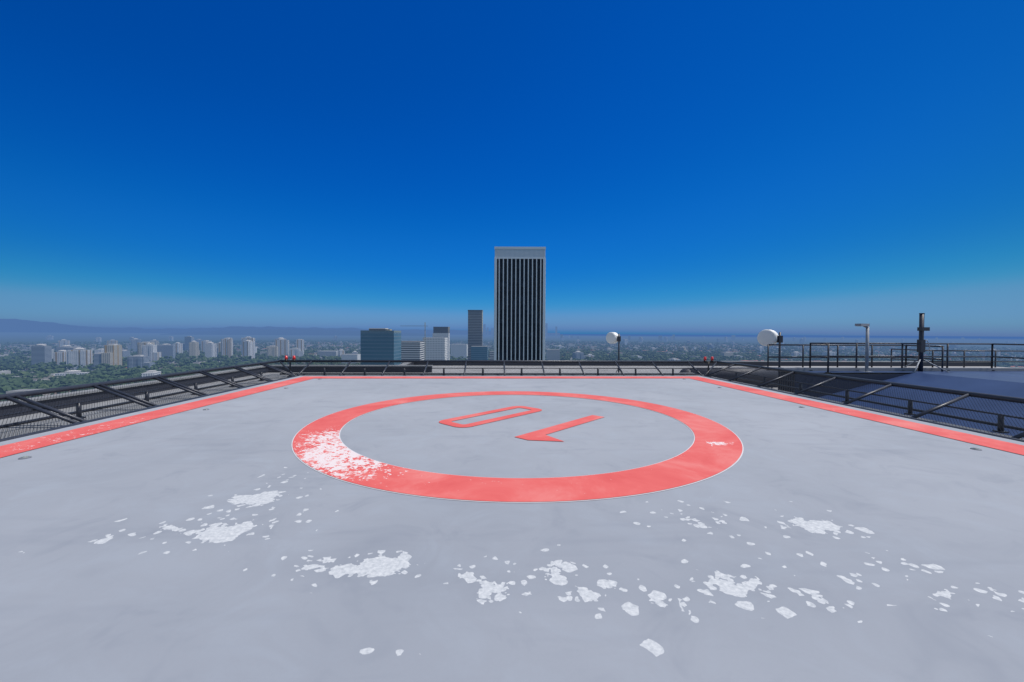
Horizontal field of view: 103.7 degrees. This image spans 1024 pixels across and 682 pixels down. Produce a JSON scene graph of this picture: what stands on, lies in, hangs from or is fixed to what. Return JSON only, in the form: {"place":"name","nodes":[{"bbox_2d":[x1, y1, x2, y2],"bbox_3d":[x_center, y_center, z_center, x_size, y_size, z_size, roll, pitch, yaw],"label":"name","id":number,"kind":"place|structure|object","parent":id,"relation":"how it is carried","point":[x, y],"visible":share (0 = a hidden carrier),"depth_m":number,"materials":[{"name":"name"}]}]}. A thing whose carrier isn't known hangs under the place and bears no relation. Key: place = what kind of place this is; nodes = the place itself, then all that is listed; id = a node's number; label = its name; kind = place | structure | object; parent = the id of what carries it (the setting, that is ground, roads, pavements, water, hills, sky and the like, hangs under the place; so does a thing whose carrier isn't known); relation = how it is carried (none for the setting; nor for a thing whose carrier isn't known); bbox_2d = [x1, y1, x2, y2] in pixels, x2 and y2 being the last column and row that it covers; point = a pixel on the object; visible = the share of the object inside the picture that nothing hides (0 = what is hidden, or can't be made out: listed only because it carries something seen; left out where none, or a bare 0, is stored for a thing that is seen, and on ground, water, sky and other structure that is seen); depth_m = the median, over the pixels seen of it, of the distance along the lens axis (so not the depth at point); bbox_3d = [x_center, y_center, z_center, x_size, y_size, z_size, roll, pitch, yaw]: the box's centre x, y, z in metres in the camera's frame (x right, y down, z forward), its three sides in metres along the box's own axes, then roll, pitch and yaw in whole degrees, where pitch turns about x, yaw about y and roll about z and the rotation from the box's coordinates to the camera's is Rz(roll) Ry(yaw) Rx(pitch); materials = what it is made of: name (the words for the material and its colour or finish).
{"place":"outdoors","nodes":[
{"label":"outdoors","id":0,"kind":"place"},
{"bbox_2d":[0,319,559,334],"bbox_3d":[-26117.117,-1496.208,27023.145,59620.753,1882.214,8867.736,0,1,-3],"label":"hills","id":1,"kind":"structure","parent":0,"point":[12,325],"depth_m":27280.94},
{"bbox_2d":[160,328,432,335],"bbox_3d":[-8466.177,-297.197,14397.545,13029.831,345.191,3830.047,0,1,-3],"label":"hills","id":2,"kind":"structure","parent":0,"point":[293,331],"depth_m":14196.37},
{"bbox_2d":[0,332,1023,375],"bbox_3d":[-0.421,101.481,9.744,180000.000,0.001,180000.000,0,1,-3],"label":"city ground","id":3,"kind":"structure","parent":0,"point":[23,337],"depth_m":7556.56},
{"bbox_2d":[0,362,360,400],"bbox_3d":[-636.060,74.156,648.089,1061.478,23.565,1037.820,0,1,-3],"label":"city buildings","id":4,"kind":"structure","parent":3,"relation":"on","point":[4,387],"depth_m":740.91,"materials":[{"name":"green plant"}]},
{"bbox_2d":[0,349,1023,389],"bbox_3d":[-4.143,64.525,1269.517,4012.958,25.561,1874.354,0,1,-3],"label":"trees","id":5,"kind":"object","parent":3,"relation":"on","point":[7,363],"visible":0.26,"depth_m":1290.20,"materials":[{"name":"green plant"}]},
{"bbox_2d":[0,340,1023,360],"bbox_3d":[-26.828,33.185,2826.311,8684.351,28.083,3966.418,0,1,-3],"label":"trees","id":6,"kind":"object","parent":3,"relation":"on","point":[345,344],"visible":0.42,"depth_m":2523.57,"materials":[{"name":"green plant"}]},
{"bbox_2d":[0,341,1023,401],"bbox_3d":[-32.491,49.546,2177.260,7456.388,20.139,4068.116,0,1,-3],"label":"houses","id":7,"kind":"structure","parent":3,"relation":"on","point":[308,344],"depth_m":2369.04,"materials":[{"name":"grey concrete"}]},
{"bbox_2d":[494,247,545,359],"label":"striped tower","id":8,"kind":"structure","parent":3,"relation":"on","point":[519,298],"depth_m":346.12,"materials":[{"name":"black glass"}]},
{"bbox_2d":[31,335,1016,376],"bbox_3d":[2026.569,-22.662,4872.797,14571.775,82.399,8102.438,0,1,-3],"label":"residential towers","id":9,"kind":"structure","parent":3,"relation":"on","point":[111,352],"depth_m":1379.50,"materials":[{"name":"grey concrete"}]},
{"bbox_2d":[317,310,734,364],"bbox_3d":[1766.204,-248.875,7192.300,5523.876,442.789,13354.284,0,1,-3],"label":"buildings","id":10,"kind":"structure","parent":3,"relation":"on","point":[382,344],"depth_m":760.21,"materials":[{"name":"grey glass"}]},
{"bbox_2d":[432,366,1008,389],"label":"building roof","id":11,"kind":"structure","parent":3,"relation":"on","point":[565,370],"depth_m":32.38,"materials":[{"name":"grey concrete"}]},
{"bbox_2d":[0,365,1023,439],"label":"frame","id":12,"kind":"object","parent":11,"relation":"on","point":[98,411],"visible":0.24,"depth_m":10.54,"materials":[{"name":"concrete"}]},
{"bbox_2d":[0,360,296,441],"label":"safety net","id":13,"kind":"object","parent":12,"relation":"on","point":[131,398],"visible":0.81,"depth_m":8.91,"materials":[{"name":"paint"}]},
{"bbox_2d":[284,355,295,376],"bbox_3d":[-8.742,0.995,15.847,0.420,0.850,0.160,0,1,-3],"label":"obstruction light","id":14,"kind":"object","parent":12,"relation":"on","point":[293,359],"visible":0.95,"depth_m":15.82,"materials":[{"name":"red"}]},
{"bbox_2d":[279,360,721,375],"bbox_3d":[-0.313,1.145,16.475,18.682,0.627,1.460,0,1,-3],"label":"safety net","id":15,"kind":"object","parent":12,"relation":"on","point":[482,373],"visible":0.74,"depth_m":16.78,"materials":[{"name":"paint"}]},
{"bbox_2d":[0,376,1023,681],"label":"helipad","id":16,"kind":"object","parent":12,"relation":"on","point":[232,540],"depth_m":3.06,"materials":[{"name":"paint"}]},
{"bbox_2d":[18,379,981,459],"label":"perimeter lights","id":17,"kind":"object","parent":16,"relation":"on","point":[25,457],"visible":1,"depth_m":5.80,"materials":[{"name":"grey"}]},
{"bbox_2d":[0,376,1023,502],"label":"helipad markings","id":18,"kind":"object","parent":16,"relation":"on","point":[712,450],"visible":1,"depth_m":5.41,"materials":[{"name":"red paint"}]},
{"bbox_2d":[439,406,602,440],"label":"helipad numerals","id":19,"kind":"object","parent":16,"relation":"on","point":[540,434],"visible":1,"depth_m":7.39,"materials":[{"name":"red paint"}]},
{"bbox_2d":[703,357,713,376],"bbox_3d":[8.139,1.067,16.660,0.420,0.850,0.160,0,1,-3],"label":"obstruction light","id":20,"kind":"object","parent":12,"relation":"on","point":[708,362],"visible":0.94,"depth_m":16.63,"materials":[{"name":"red"}]},
{"bbox_2d":[704,361,1023,441],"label":"safety net","id":21,"kind":"object","parent":12,"relation":"on","point":[1000,424],"visible":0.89,"depth_m":9.24,"materials":[{"name":"paint"}]},
{"bbox_2d":[606,332,620,372],"bbox_3d":[6.029,0.968,23.321,1.163,2.954,0.707,1,1,20],"label":"microwave dish","id":22,"kind":"object","parent":11,"relation":"on","point":[613,337],"visible":0.92,"depth_m":23.10,"materials":[{"name":"white"}]},
{"bbox_2d":[400,361,990,365],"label":"roof parapet","id":23,"kind":"structure","parent":11,"relation":"on","point":[824,363],"depth_m":36.46,"materials":[{"name":"grey concrete"}]},
{"bbox_2d":[679,367,780,386],"bbox_3d":[12.388,1.988,21.720,7.145,1.120,0.837,0,1,-8],"label":"roof duct","id":24,"kind":"object","parent":11,"relation":"on","point":[759,373],"visible":0.22,"depth_m":21.39,"materials":[{"name":"grey metal"}]},
{"bbox_2d":[757,329,782,386],"bbox_3d":[11.537,1.036,17.797,1.224,3.087,0.720,1,1,22],"label":"microwave dish","id":25,"kind":"object","parent":11,"relation":"on","point":[766,337],"visible":0.81,"depth_m":17.59,"materials":[{"name":"white"}]},
{"bbox_2d":[778,367,1023,437],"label":"plant enclosure","id":26,"kind":"object","parent":11,"relation":"on","point":[1005,381],"visible":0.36,"depth_m":13.78,"materials":[{"name":"black metal"}]},
{"bbox_2d":[767,344,943,371],"bbox_3d":[13.861,0.707,16.377,6.220,1.102,1.520,0,1,-3],"label":"guard rail","id":27,"kind":"object","parent":26,"relation":"on","point":[838,345],"visible":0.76,"depth_m":16.99,"materials":[{"name":"paint"}]},
{"bbox_2d":[855,324,870,371],"bbox_3d":[13.581,0.277,15.550,0.708,1.890,0.337,0,1,-10],"label":"lamp post","id":28,"kind":"object","parent":26,"relation":"on","point":[866,326],"visible":0.83,"depth_m":15.54,"materials":[{"name":"white metal"}]},
{"bbox_2d":[809,342,1023,372],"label":"guard rail","id":29,"kind":"object","parent":26,"relation":"on","point":[902,346],"visible":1,"depth_m":15.95,"materials":[{"name":"paint"}]},
{"bbox_2d":[904,313,950,372],"bbox_3d":[16.148,0.070,16.092,1.592,2.347,1.395,0,1,-3],"label":"equipment mast","id":30,"kind":"object","parent":26,"relation":"on","point":[921,341],"visible":0.93,"depth_m":15.82,"materials":[{"name":"metal"}]},
{"bbox_2d":[890,348,1023,367],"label":"guard rail","id":31,"kind":"object","parent":11,"relation":"on","point":[964,361],"visible":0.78,"depth_m":19.42,"materials":[{"name":"metal"}]},
{"bbox_2d":[0,0,1023,336],"label":"sky","id":32,"kind":"structure","parent":0,"point":[679,167],"materials":[{"name":"blue"}]}
]}

